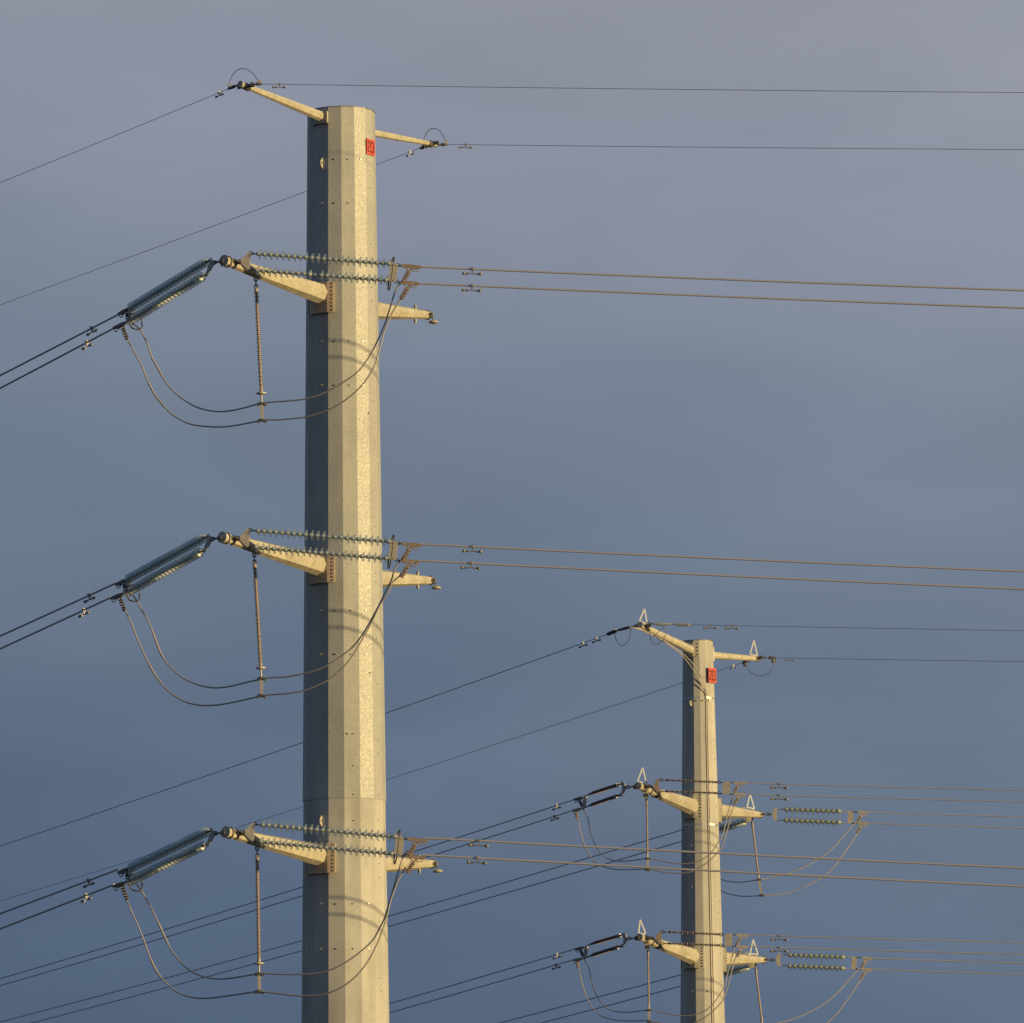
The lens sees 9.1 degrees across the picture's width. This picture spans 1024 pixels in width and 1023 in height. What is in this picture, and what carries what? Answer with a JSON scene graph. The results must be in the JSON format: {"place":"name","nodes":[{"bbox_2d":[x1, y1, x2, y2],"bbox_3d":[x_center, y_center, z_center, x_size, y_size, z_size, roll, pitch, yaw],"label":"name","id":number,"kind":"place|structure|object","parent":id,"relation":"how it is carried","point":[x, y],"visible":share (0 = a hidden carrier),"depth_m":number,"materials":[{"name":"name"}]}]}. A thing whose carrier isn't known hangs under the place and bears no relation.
{"place":"outdoors","nodes":[
{"label":"outdoors","id":0,"kind":"place"},
{"bbox_2d":[0,0,1023,1022],"label":"sky","id":1,"kind":"structure","parent":0,"point":[769,429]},
{"bbox_3d":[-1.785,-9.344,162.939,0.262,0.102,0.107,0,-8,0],"label":"wire grip","id":2,"kind":"object","parent":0,"visible":0},
{"bbox_2d":[447,144,1023,149],"bbox_3d":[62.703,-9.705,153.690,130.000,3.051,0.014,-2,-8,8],"label":"ground wire","id":3,"kind":"object","parent":2,"relation":"attached to","point":[744,147],"visible":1,"depth_m":161.81,"materials":[{"name":"metal"}]},
{"bbox_3d":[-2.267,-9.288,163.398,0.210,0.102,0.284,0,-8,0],"label":"wire grip","id":4,"kind":"object","parent":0,"visible":0},
{"bbox_2d":[0,148,418,304],"bbox_3d":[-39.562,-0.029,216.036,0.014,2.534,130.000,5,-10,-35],"label":"ground wire","id":5,"kind":"object","parent":4,"relation":"attached to","point":[185,236],"visible":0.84,"depth_m":173.08,"materials":[{"name":"metal"}]},
{"bbox_3d":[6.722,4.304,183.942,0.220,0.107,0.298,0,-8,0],"label":"wire grip","id":6,"kind":"object","parent":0,"visible":0},
{"bbox_2d":[1,663,740,900],"bbox_3d":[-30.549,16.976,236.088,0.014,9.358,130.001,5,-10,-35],"label":"ground wire","id":7,"kind":"object","parent":6,"relation":"attached to","point":[393,777],"visible":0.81,"depth_m":196.19,"materials":[{"name":"metal"}]},
{"label":"ground","id":8,"kind":"structure","parent":0,"visible":0},
{"bbox_2d":[218,81,438,1022],"bbox_3d":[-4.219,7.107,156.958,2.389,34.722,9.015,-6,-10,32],"label":"steel pole","id":9,"kind":"object","parent":8,"relation":"on","point":[344,892],"visible":0.98,"depth_m":157.09,"materials":[{"name":"grey"}]},
{"bbox_2d":[110,534,221,610],"bbox_3d":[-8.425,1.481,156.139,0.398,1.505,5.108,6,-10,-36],"label":"tension insulator set","id":10,"kind":"object","parent":9,"relation":"attached to","point":[127,581],"visible":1,"depth_m":156.48,"materials":[{"name":"glass"}]},
{"bbox_2d":[0,597,109,649],"bbox_3d":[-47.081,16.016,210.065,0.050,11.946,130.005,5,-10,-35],"label":"conductor","id":11,"kind":"object","parent":10,"relation":"attached to","point":[76,613],"visible":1,"depth_m":160.32,"materials":[{"name":"metal"}]},
{"bbox_2d":[78,608,89,617],"bbox_3d":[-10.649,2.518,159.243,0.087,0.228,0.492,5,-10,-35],"label":"vibration damper","id":12,"kind":"object","parent":11,"relation":"attached to","point":[84,613],"visible":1,"depth_m":159.24,"materials":[{"name":"metal"}]},
{"bbox_2d":[0,583,114,636],"bbox_3d":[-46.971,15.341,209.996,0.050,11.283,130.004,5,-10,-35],"label":"conductor","id":13,"kind":"object","parent":10,"relation":"attached to","point":[95,592],"visible":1,"depth_m":160.28,"materials":[{"name":"metal"}]},
{"bbox_2d":[83,593,94,602],"bbox_3d":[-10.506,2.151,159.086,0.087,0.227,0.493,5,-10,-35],"label":"vibration damper","id":14,"kind":"object","parent":13,"relation":"attached to","point":[89,598],"visible":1,"depth_m":159.08,"materials":[{"name":"metal"}]},
{"bbox_2d":[113,258,223,339],"bbox_3d":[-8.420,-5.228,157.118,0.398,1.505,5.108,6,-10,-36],"label":"tension insulator set","id":15,"kind":"object","parent":9,"relation":"attached to","point":[128,313],"visible":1,"depth_m":157.43,"materials":[{"name":"glass"}]},
{"bbox_2d":[0,328,112,388],"bbox_3d":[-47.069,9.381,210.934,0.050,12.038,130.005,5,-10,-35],"label":"conductor","id":16,"kind":"object","parent":15,"relation":"attached to","point":[58,357],"visible":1,"depth_m":161.27,"materials":[{"name":"metal"}]},
{"bbox_2d":[81,340,92,349],"bbox_3d":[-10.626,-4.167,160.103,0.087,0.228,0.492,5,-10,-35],"label":"vibration damper","id":17,"kind":"object","parent":16,"relation":"attached to","point":[86,346],"visible":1,"depth_m":160.10,"materials":[{"name":"metal"}]},
{"bbox_2d":[0,314,117,375],"bbox_3d":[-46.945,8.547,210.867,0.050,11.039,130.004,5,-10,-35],"label":"conductor","id":18,"kind":"object","parent":15,"relation":"attached to","point":[56,346],"visible":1,"depth_m":161.25,"materials":[{"name":"metal"}]},
{"bbox_2d":[86,326,97,335],"bbox_3d":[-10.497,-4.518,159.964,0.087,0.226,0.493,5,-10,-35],"label":"vibration damper","id":19,"kind":"object","parent":18,"relation":"attached to","point":[92,331],"visible":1,"depth_m":159.96,"materials":[{"name":"metal"}]},
{"bbox_2d":[112,828,224,899],"bbox_3d":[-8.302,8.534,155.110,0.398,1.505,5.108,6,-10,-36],"label":"tension insulator set","id":20,"kind":"object","parent":9,"relation":"attached to","point":[128,872],"visible":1,"depth_m":155.46,"materials":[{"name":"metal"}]},
{"bbox_2d":[0,884,113,929],"bbox_3d":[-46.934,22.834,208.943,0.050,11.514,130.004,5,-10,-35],"label":"conductor","id":21,"kind":"object","parent":20,"relation":"attached to","point":[106,887],"visible":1,"depth_m":159.22,"materials":[{"name":"metal"}]},
{"bbox_2d":[80,893,91,902],"bbox_3d":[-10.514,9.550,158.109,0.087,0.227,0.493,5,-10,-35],"label":"vibration damper","id":22,"kind":"object","parent":21,"relation":"attached to","point":[84,900],"visible":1,"depth_m":158.10,"materials":[{"name":"metal"}]},
{"bbox_2d":[0,869,117,913],"bbox_3d":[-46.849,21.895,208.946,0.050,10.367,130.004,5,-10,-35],"label":"conductor","id":23,"kind":"object","parent":20,"relation":"attached to","point":[112,871],"visible":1,"depth_m":159.22,"materials":[{"name":"metal"}]},
{"bbox_2d":[83,878,94,887],"bbox_3d":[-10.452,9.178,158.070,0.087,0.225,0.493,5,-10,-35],"label":"vibration damper","id":24,"kind":"object","parent":23,"relation":"attached to","point":[90,884],"visible":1,"depth_m":158.06,"materials":[{"name":"metal"}]},
{"bbox_2d":[227,84,237,89],"bbox_3d":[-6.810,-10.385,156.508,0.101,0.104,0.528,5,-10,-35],"label":"wire grip","id":25,"kind":"object","parent":9,"relation":"attached to","point":[232,87],"visible":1,"depth_m":156.49,"materials":[{"name":"black metal"}]},
{"bbox_2d":[0,89,226,182],"bbox_3d":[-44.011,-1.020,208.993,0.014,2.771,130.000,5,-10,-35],"label":"ground wire","id":26,"kind":"object","parent":25,"relation":"attached to","point":[115,135],"visible":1,"depth_m":160.86,"materials":[{"name":"metal"}]},
{"bbox_2d":[227,68,261,87],"bbox_3d":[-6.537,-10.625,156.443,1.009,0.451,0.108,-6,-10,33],"label":"bond loop","id":27,"kind":"object","parent":25,"relation":"attached to","point":[259,81],"visible":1,"depth_m":156.51,"materials":[{"name":"metal"}]},
{"bbox_2d":[250,82,261,85],"bbox_3d":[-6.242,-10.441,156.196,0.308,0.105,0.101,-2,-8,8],"label":"wire grip","id":28,"kind":"object","parent":9,"relation":"attached to","point":[257,84],"visible":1,"depth_m":156.17,"materials":[{"name":"grey metal"}]},
{"bbox_2d":[274,84,1023,92],"bbox_3d":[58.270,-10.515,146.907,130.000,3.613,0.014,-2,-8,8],"label":"ground wire","id":29,"kind":"object","parent":28,"relation":"attached to","point":[663,89],"visible":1,"depth_m":154.72,"materials":[{"name":"metal"}]},
{"bbox_2d":[254,846,263,994],"bbox_3d":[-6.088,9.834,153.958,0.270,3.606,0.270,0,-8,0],"label":"hanging insulator","id":30,"kind":"object","parent":9,"relation":"hanging from","point":[258,935],"visible":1,"depth_m":153.90,"materials":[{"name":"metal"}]},
{"bbox_2d":[126,867,405,998],"bbox_3d":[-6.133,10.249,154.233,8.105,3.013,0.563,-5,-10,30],"label":"jumper wire","id":31,"kind":"object","parent":30,"relation":"hanging from","point":[167,984],"visible":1,"depth_m":153.54,"materials":[{"name":"metal"}]},
{"bbox_2d":[133,849,407,979],"bbox_3d":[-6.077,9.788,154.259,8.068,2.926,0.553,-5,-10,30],"label":"jumper wire","id":32,"kind":"object","parent":30,"relation":"hanging from","point":[165,938],"visible":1,"depth_m":153.61,"materials":[{"name":"metal"}]},
{"bbox_2d":[252,553,265,698],"bbox_3d":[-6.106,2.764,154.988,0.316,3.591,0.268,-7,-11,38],"label":"hanging insulator","id":33,"kind":"object","parent":9,"relation":"hanging from","point":[261,678],"visible":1,"depth_m":154.92,"materials":[{"name":"ceramic"}]},
{"bbox_2d":[125,573,400,705],"bbox_3d":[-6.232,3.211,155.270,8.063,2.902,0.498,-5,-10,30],"label":"jumper wire","id":34,"kind":"object","parent":33,"relation":"hanging from","point":[154,674],"visible":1,"depth_m":154.66,"materials":[{"name":"metal"}]},
{"bbox_2d":[254,278,266,423],"bbox_3d":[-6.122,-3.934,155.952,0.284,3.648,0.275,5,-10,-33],"label":"hanging insulator","id":35,"kind":"object","parent":9,"relation":"hanging from","point":[259,355],"visible":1,"depth_m":155.91,"materials":[{"name":"ceramic"}]},
{"bbox_2d":[231,528,421,577],"bbox_3d":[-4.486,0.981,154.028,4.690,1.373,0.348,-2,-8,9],"label":"tension insulator set","id":36,"kind":"object","parent":9,"relation":"attached to","point":[245,537],"visible":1,"depth_m":153.92,"materials":[{"name":"metal"}]},
{"bbox_2d":[129,556,402,688],"bbox_3d":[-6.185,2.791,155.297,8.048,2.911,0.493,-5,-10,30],"label":"jumper wire","id":37,"kind":"object","parent":36,"relation":"hanging from","point":[158,647],"visible":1,"depth_m":154.73,"materials":[{"name":"metal"}]},
{"bbox_2d":[419,560,1023,589],"bbox_3d":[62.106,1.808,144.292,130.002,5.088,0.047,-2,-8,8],"label":"conductor","id":38,"kind":"object","parent":36,"relation":"attached to","point":[723,575],"visible":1,"depth_m":152.53,"materials":[{"name":"metal"}]},
{"bbox_2d":[460,561,480,569],"bbox_3d":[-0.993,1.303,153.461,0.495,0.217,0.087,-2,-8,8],"label":"vibration damper","id":39,"kind":"object","parent":38,"relation":"attached to","point":[470,564],"visible":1,"depth_m":153.43,"materials":[{"name":"metal"}]},
{"bbox_2d":[420,543,1023,571],"bbox_3d":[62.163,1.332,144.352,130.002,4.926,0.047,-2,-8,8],"label":"conductor","id":40,"kind":"object","parent":36,"relation":"attached to","point":[724,558],"visible":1,"depth_m":152.59,"materials":[{"name":"metal"}]},
{"bbox_2d":[462,545,481,552],"bbox_3d":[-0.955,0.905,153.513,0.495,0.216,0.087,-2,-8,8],"label":"vibration damper","id":41,"kind":"object","parent":40,"relation":"attached to","point":[472,547],"visible":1,"depth_m":153.49,"materials":[{"name":"metal"}]},
{"bbox_2d":[232,251,420,299],"bbox_3d":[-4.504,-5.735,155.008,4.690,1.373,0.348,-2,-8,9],"label":"tension insulator set","id":42,"kind":"object","parent":9,"relation":"attached to","point":[245,263],"visible":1,"depth_m":154.90,"materials":[{"name":"metal"}]},
{"bbox_2d":[127,299,400,427],"bbox_3d":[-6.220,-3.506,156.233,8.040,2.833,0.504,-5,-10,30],"label":"jumper wire","id":43,"kind":"object","parent":42,"relation":"hanging from","point":[155,395],"visible":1,"depth_m":155.62,"materials":[{"name":"metal"}]},
{"bbox_2d":[130,284,400,411],"bbox_3d":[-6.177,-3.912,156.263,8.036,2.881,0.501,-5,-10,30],"label":"jumper wire","id":44,"kind":"object","parent":42,"relation":"hanging from","point":[156,365],"visible":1,"depth_m":155.64,"materials":[{"name":"metal"}]},
{"bbox_2d":[419,283,1023,308],"bbox_3d":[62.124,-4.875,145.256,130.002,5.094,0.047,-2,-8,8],"label":"conductor","id":45,"kind":"object","parent":42,"relation":"attached to","point":[722,296],"visible":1,"depth_m":153.51,"materials":[{"name":"metal"}]},
{"bbox_2d":[462,284,481,291],"bbox_3d":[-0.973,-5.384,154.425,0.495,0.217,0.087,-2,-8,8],"label":"vibration damper","id":46,"kind":"object","parent":45,"relation":"attached to","point":[475,290],"visible":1,"depth_m":154.41,"materials":[{"name":"metal"}]},
{"bbox_2d":[421,266,1023,290],"bbox_3d":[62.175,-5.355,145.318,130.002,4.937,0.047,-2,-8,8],"label":"conductor","id":47,"kind":"object","parent":42,"relation":"attached to","point":[724,279],"visible":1,"depth_m":153.56,"materials":[{"name":"metal"}]},
{"bbox_2d":[462,267,481,275],"bbox_3d":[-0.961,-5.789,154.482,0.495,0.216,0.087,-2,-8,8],"label":"vibration damper","id":48,"kind":"object","parent":47,"relation":"attached to","point":[472,270],"visible":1,"depth_m":154.46,"materials":[{"name":"metal"}]},
{"bbox_2d":[234,822,427,873],"bbox_3d":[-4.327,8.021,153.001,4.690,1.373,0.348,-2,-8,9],"label":"tension insulator set","id":49,"kind":"object","parent":9,"relation":"attached to","point":[248,832],"visible":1,"depth_m":152.90,"materials":[{"name":"metal"}]},
{"bbox_2d":[423,854,1023,886],"bbox_3d":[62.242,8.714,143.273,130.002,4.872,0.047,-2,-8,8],"label":"conductor","id":50,"kind":"object","parent":49,"relation":"attached to","point":[724,871],"visible":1,"depth_m":151.53,"materials":[{"name":"metal"}]},
{"bbox_2d":[467,856,486,864],"bbox_3d":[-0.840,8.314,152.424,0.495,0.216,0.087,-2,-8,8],"label":"vibration damper","id":51,"kind":"object","parent":50,"relation":"attached to","point":[469,862],"visible":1,"depth_m":152.41,"materials":[{"name":"metal"}]},
{"bbox_2d":[425,837,1023,868],"bbox_3d":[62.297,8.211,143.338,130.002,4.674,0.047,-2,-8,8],"label":"conductor","id":52,"kind":"object","parent":49,"relation":"attached to","point":[726,853],"visible":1,"depth_m":151.58,"materials":[{"name":"metal"}]},
{"bbox_2d":[468,839,488,847],"bbox_3d":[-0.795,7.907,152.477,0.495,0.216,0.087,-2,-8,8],"label":"vibration damper","id":53,"kind":"object","parent":52,"relation":"attached to","point":[478,841],"visible":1,"depth_m":152.46,"materials":[{"name":"metal"}]},
{"bbox_2d":[428,316,438,324],"bbox_3d":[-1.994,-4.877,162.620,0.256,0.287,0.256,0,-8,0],"label":"spare insulator bell","id":54,"kind":"object","parent":9,"relation":"hanging from","point":[432,321],"visible":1,"depth_m":162.54,"materials":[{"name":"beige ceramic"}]},
{"bbox_2d":[433,865,442,873],"bbox_3d":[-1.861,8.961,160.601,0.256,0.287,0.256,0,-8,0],"label":"spare insulator bell","id":55,"kind":"object","parent":9,"relation":"hanging from","point":[437,870],"visible":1,"depth_m":160.52,"materials":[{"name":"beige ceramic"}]},
{"bbox_2d":[633,609,768,1022],"bbox_3d":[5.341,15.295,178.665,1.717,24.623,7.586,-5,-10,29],"label":"steel pole","id":56,"kind":"object","parent":8,"relation":"on","point":[702,656],"visible":0.98,"depth_m":179.07,"materials":[{"name":"white metal"}]},
{"bbox_2d":[572,782,637,817],"bbox_3d":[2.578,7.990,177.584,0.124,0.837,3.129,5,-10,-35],"label":"tension insulator set","id":57,"kind":"object","parent":56,"relation":"attached to","point":[600,790],"visible":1,"depth_m":177.75,"materials":[{"name":"glass"}]},
{"bbox_2d":[0,810,571,985],"bbox_3d":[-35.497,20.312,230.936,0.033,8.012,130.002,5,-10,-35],"label":"conductor","id":58,"kind":"object","parent":57,"relation":"attached to","point":[266,906],"visible":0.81,"depth_m":193.16,"materials":[{"name":"metal"}]},
{"bbox_2d":[0,800,572,978],"bbox_3d":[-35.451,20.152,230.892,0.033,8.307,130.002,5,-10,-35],"label":"conductor","id":59,"kind":"object","parent":57,"relation":"attached to","point":[274,895],"visible":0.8,"depth_m":192.74,"materials":[{"name":"metal"}]},
{"bbox_2d":[573,933,638,967],"bbox_3d":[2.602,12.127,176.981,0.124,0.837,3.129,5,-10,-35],"label":"tension insulator set","id":60,"kind":"object","parent":56,"relation":"attached to","point":[616,947],"visible":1,"depth_m":177.13,"materials":[{"name":"metal"}]},
{"bbox_2d":[389,960,572,1012],"bbox_3d":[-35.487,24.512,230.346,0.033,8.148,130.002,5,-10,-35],"label":"conductor","id":61,"kind":"object","parent":60,"relation":"attached to","point":[481,986],"visible":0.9,"depth_m":181.80,"materials":[{"name":"metal"}]},
{"bbox_2d":[389,949,573,1003],"bbox_3d":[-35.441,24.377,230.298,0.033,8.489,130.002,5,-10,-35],"label":"conductor","id":62,"kind":"object","parent":60,"relation":"attached to","point":[481,976],"visible":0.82,"depth_m":181.85,"materials":[{"name":"metal"}]},
{"bbox_2d":[606,624,637,635],"bbox_3d":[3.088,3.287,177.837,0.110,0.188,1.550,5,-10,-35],"label":"wire grip","id":63,"kind":"object","parent":56,"relation":"attached to","point":[616,630],"visible":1,"depth_m":177.97,"materials":[{"name":"black metal"}]},
{"bbox_2d":[1,635,604,845],"bbox_3d":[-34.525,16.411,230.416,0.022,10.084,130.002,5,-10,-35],"label":"ground wire","id":64,"kind":"object","parent":63,"relation":"attached to","point":[301,742],"visible":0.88,"depth_m":192.27,"materials":[{"name":"metal"}]},
{"bbox_2d":[644,799,650,870],"bbox_3d":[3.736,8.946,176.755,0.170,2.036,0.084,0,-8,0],"label":"hanging insulator","id":65,"kind":"object","parent":56,"relation":"hanging from","point":[647,859],"visible":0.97,"depth_m":176.74,"materials":[{"name":"ceramic"}]},
{"bbox_2d":[646,950,651,1022],"bbox_3d":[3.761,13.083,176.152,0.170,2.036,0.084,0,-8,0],"label":"hanging insulator","id":66,"kind":"object","parent":56,"relation":"hanging from","point":[648,996],"visible":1,"depth_m":176.11,"materials":[{"name":"metal"}]},
{"bbox_2d":[646,622,690,626],"bbox_3d":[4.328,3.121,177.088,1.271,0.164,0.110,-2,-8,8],"label":"wire grip","id":67,"kind":"object","parent":56,"relation":"attached to","point":[675,624],"visible":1,"depth_m":177.06,"materials":[{"name":"metal"}]},
{"bbox_2d":[712,625,1023,630],"bbox_3d":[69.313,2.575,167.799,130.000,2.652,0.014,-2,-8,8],"label":"ground wire","id":68,"kind":"object","parent":67,"relation":"attached to","point":[876,628],"visible":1,"depth_m":176.23,"materials":[{"name":"metal"}]},
{"bbox_2d":[630,627,712,1022],"bbox_3d":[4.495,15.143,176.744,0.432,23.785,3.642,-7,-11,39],"label":"fibre cable","id":69,"kind":"object","parent":56,"relation":"attached to","point":[708,812],"visible":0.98,"depth_m":178.94,"materials":[{"name":"beige plastic"}]},
{"bbox_2d":[633,627,714,1022],"bbox_3d":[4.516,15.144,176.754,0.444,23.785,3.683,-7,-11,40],"label":"fibre cable","id":70,"kind":"object","parent":56,"relation":"attached to","point":[709,807],"visible":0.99,"depth_m":178.97,"materials":[{"name":"beige plastic"}]},
{"bbox_2d":[643,778,745,804],"bbox_3d":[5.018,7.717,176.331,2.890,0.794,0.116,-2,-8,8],"label":"tension insulator set","id":71,"kind":"object","parent":56,"relation":"attached to","point":[726,788],"visible":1,"depth_m":176.26,"materials":[{"name":"glass"}]},
{"bbox_2d":[577,804,734,873],"bbox_3d":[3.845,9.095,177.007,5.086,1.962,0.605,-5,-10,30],"label":"jumper wire","id":72,"kind":"object","parent":71,"relation":"hanging from","point":[652,869],"visible":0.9,"depth_m":176.47,"materials":[{"name":"metal"}]},
{"bbox_2d":[583,795,733,863],"bbox_3d":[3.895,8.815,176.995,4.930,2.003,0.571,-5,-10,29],"label":"jumper wire","id":73,"kind":"object","parent":71,"relation":"hanging from","point":[656,859],"visible":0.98,"depth_m":176.50,"materials":[{"name":"metal"}]},
{"bbox_2d":[746,783,1023,790],"bbox_3d":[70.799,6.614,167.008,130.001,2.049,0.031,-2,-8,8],"label":"conductor","id":74,"kind":"object","parent":71,"relation":"attached to","point":[886,786],"visible":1,"depth_m":175.58,"materials":[{"name":"metal"}]},
{"bbox_2d":[770,783,787,789],"bbox_3d":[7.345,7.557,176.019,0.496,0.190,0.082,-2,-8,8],"label":"vibration damper","id":75,"kind":"object","parent":74,"relation":"attached to","point":[772,787],"visible":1,"depth_m":176.00,"materials":[{"name":"metal"}]},
{"bbox_2d":[746,794,1023,801],"bbox_3d":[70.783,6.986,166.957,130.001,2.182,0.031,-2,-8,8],"label":"conductor","id":76,"kind":"object","parent":71,"relation":"attached to","point":[885,798],"visible":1,"depth_m":175.55,"materials":[{"name":"metal"}]},
{"bbox_2d":[645,930,748,956],"bbox_3d":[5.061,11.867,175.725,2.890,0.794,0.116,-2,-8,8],"label":"tension insulator set","id":77,"kind":"object","parent":56,"relation":"attached to","point":[728,939],"visible":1,"depth_m":175.65,"materials":[{"name":"glass"}]},
{"bbox_2d":[578,954,736,1022],"bbox_3d":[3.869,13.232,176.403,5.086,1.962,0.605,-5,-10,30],"label":"jumper wire","id":78,"kind":"object","parent":77,"relation":"hanging from","point":[655,1021],"visible":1,"depth_m":176.08,"materials":[{"name":"metal"}]},
{"bbox_2d":[584,944,735,1015],"bbox_3d":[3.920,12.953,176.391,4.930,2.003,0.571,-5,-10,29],"label":"jumper wire","id":79,"kind":"object","parent":77,"relation":"hanging from","point":[659,1011],"visible":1,"depth_m":175.89,"materials":[{"name":"metal"}]},
{"bbox_2d":[748,946,1023,954],"bbox_3d":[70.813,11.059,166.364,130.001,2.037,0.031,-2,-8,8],"label":"conductor","id":80,"kind":"object","parent":77,"relation":"attached to","point":[886,950],"visible":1,"depth_m":174.94,"materials":[{"name":"metal"}]},
{"bbox_2d":[770,946,787,952],"bbox_3d":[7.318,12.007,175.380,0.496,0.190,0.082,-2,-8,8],"label":"vibration damper","id":81,"kind":"object","parent":80,"relation":"attached to","point":[785,951],"visible":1,"depth_m":175.36,"materials":[{"name":"metal"}]},
{"bbox_2d":[749,935,1023,942],"bbox_3d":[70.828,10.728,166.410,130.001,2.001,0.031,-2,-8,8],"label":"conductor","id":82,"kind":"object","parent":77,"relation":"attached to","point":[888,939],"visible":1,"depth_m":174.99,"materials":[{"name":"metal"}]},
{"bbox_2d":[719,808,753,830],"bbox_3d":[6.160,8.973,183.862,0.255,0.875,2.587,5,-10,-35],"label":"tension insulator set","id":83,"kind":"object","parent":56,"relation":"attached to","point":[734,824],"visible":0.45,"depth_m":183.48,"materials":[{"name":"glass"}]},
{"bbox_2d":[0,829,681,1021],"bbox_3d":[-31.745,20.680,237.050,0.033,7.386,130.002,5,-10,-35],"label":"conductor","id":84,"kind":"object","parent":83,"relation":"attached to","point":[301,940],"visible":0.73,"depth_m":197.62,"materials":[{"name":"metal"}]},
{"bbox_2d":[31,841,681,1022],"bbox_3d":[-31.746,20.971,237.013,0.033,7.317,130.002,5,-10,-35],"label":"conductor","id":85,"kind":"object","parent":83,"relation":"attached to","point":[388,926],"visible":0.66,"depth_m":196.78,"materials":[{"name":"metal"}]},
{"bbox_2d":[723,954,756,974],"bbox_3d":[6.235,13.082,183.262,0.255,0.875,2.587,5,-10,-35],"label":"tension insulator set","id":86,"kind":"object","parent":56,"relation":"attached to","point":[739,968],"visible":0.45,"depth_m":182.81,"materials":[{"name":"metal"}]},
{"bbox_2d":[499,974,680,1022],"bbox_3d":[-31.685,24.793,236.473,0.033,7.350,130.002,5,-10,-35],"label":"conductor","id":87,"kind":"object","parent":86,"relation":"attached to","point":[589,999],"visible":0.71,"depth_m":188.74,"materials":[{"name":"metal"}]},
{"bbox_2d":[541,986,680,1022],"bbox_3d":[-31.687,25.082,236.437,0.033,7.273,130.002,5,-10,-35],"label":"conductor","id":88,"kind":"object","parent":86,"relation":"attached to","point":[611,1004],"visible":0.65,"depth_m":187.79,"materials":[{"name":"metal"}]},
{"bbox_2d":[751,821,763,897],"bbox_3d":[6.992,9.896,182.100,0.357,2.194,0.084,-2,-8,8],"label":"hanging insulator","id":89,"kind":"object","parent":56,"relation":"hanging from","point":[759,880],"visible":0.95,"depth_m":182.07,"materials":[{"name":"ceramic"}]},
{"bbox_2d":[720,821,856,882],"bbox_3d":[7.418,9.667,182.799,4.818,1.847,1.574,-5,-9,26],"label":"jumper wire","id":90,"kind":"object","parent":89,"relation":"hanging from","point":[797,869],"visible":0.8,"depth_m":182.35,"materials":[{"name":"metal"}]},
{"bbox_2d":[721,830,858,896],"bbox_3d":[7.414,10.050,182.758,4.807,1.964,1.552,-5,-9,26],"label":"jumper wire","id":91,"kind":"object","parent":89,"relation":"hanging from","point":[799,888],"visible":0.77,"depth_m":182.27,"materials":[{"name":"metal"}]},
{"bbox_2d":[754,967,762,1022],"bbox_3d":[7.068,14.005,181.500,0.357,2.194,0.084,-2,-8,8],"label":"hanging insulator","id":92,"kind":"object","parent":56,"relation":"hanging from","point":[761,1018],"visible":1,"depth_m":181.52,"materials":[{"name":"ceramic"}]},
{"bbox_2d":[777,965,861,1022],"bbox_3d":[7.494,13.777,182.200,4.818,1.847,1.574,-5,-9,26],"label":"jumper wire","id":93,"kind":"object","parent":92,"relation":"hanging from","point":[823,1003],"visible":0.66,"depth_m":181.67,"materials":[{"name":"metal"}]},
{"bbox_2d":[826,979,860,1022],"bbox_3d":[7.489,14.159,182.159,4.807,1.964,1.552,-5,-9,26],"label":"jumper wire","id":94,"kind":"object","parent":92,"relation":"hanging from","point":[844,1003],"visible":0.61,"depth_m":181.74,"materials":[{"name":"metal"}]},
{"bbox_2d":[762,656,776,658],"bbox_3d":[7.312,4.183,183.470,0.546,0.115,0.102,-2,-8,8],"label":"wire grip","id":95,"kind":"object","parent":56,"relation":"attached to","point":[770,657],"visible":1,"depth_m":183.42,"materials":[{"name":"grey metal"}]},
{"bbox_2d":[742,659,775,675],"bbox_3d":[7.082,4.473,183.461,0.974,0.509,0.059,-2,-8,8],"label":"bond loop","id":96,"kind":"object","parent":95,"relation":"hanging from","point":[772,660],"visible":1,"depth_m":183.44,"materials":[{"name":"metal"}]},
{"bbox_2d":[798,658,1023,661],"bbox_3d":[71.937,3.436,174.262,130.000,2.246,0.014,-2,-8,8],"label":"ground wire","id":97,"kind":"object","parent":95,"relation":"attached to","point":[892,659],"visible":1,"depth_m":182.95,"materials":[{"name":"metal"}]},
{"bbox_2d":[765,807,867,833],"bbox_3d":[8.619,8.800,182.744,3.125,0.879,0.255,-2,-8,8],"label":"tension insulator set","id":98,"kind":"object","parent":56,"relation":"attached to","point":[822,821],"visible":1,"depth_m":182.69,"materials":[{"name":"metal"}]},
{"bbox_2d":[868,823,1023,828],"bbox_3d":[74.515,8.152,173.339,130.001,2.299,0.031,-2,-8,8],"label":"conductor","id":99,"kind":"object","parent":98,"relation":"attached to","point":[946,825],"visible":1,"depth_m":182.17,"materials":[{"name":"metal"}]},
{"bbox_2d":[868,812,1023,816],"bbox_3d":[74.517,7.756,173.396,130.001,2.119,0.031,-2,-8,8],"label":"conductor","id":100,"kind":"object","parent":98,"relation":"attached to","point":[945,814],"visible":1,"depth_m":182.22,"materials":[{"name":"metal"}]},
{"bbox_2d":[769,953,871,979],"bbox_3d":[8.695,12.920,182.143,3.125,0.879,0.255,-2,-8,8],"label":"tension insulator set","id":101,"kind":"object","parent":56,"relation":"attached to","point":[825,967],"visible":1,"depth_m":182.09,"materials":[{"name":"metal"}]},
{"bbox_2d":[872,958,1023,963],"bbox_3d":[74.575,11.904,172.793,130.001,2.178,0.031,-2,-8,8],"label":"conductor","id":102,"kind":"object","parent":101,"relation":"attached to","point":[948,960],"visible":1,"depth_m":181.62,"materials":[{"name":"metal"}]},
{"bbox_2d":[872,969,1023,974],"bbox_3d":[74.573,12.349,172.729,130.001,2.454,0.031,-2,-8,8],"label":"conductor","id":103,"kind":"object","parent":101,"relation":"attached to","point":[948,972],"visible":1,"depth_m":181.59,"materials":[{"name":"metal"}]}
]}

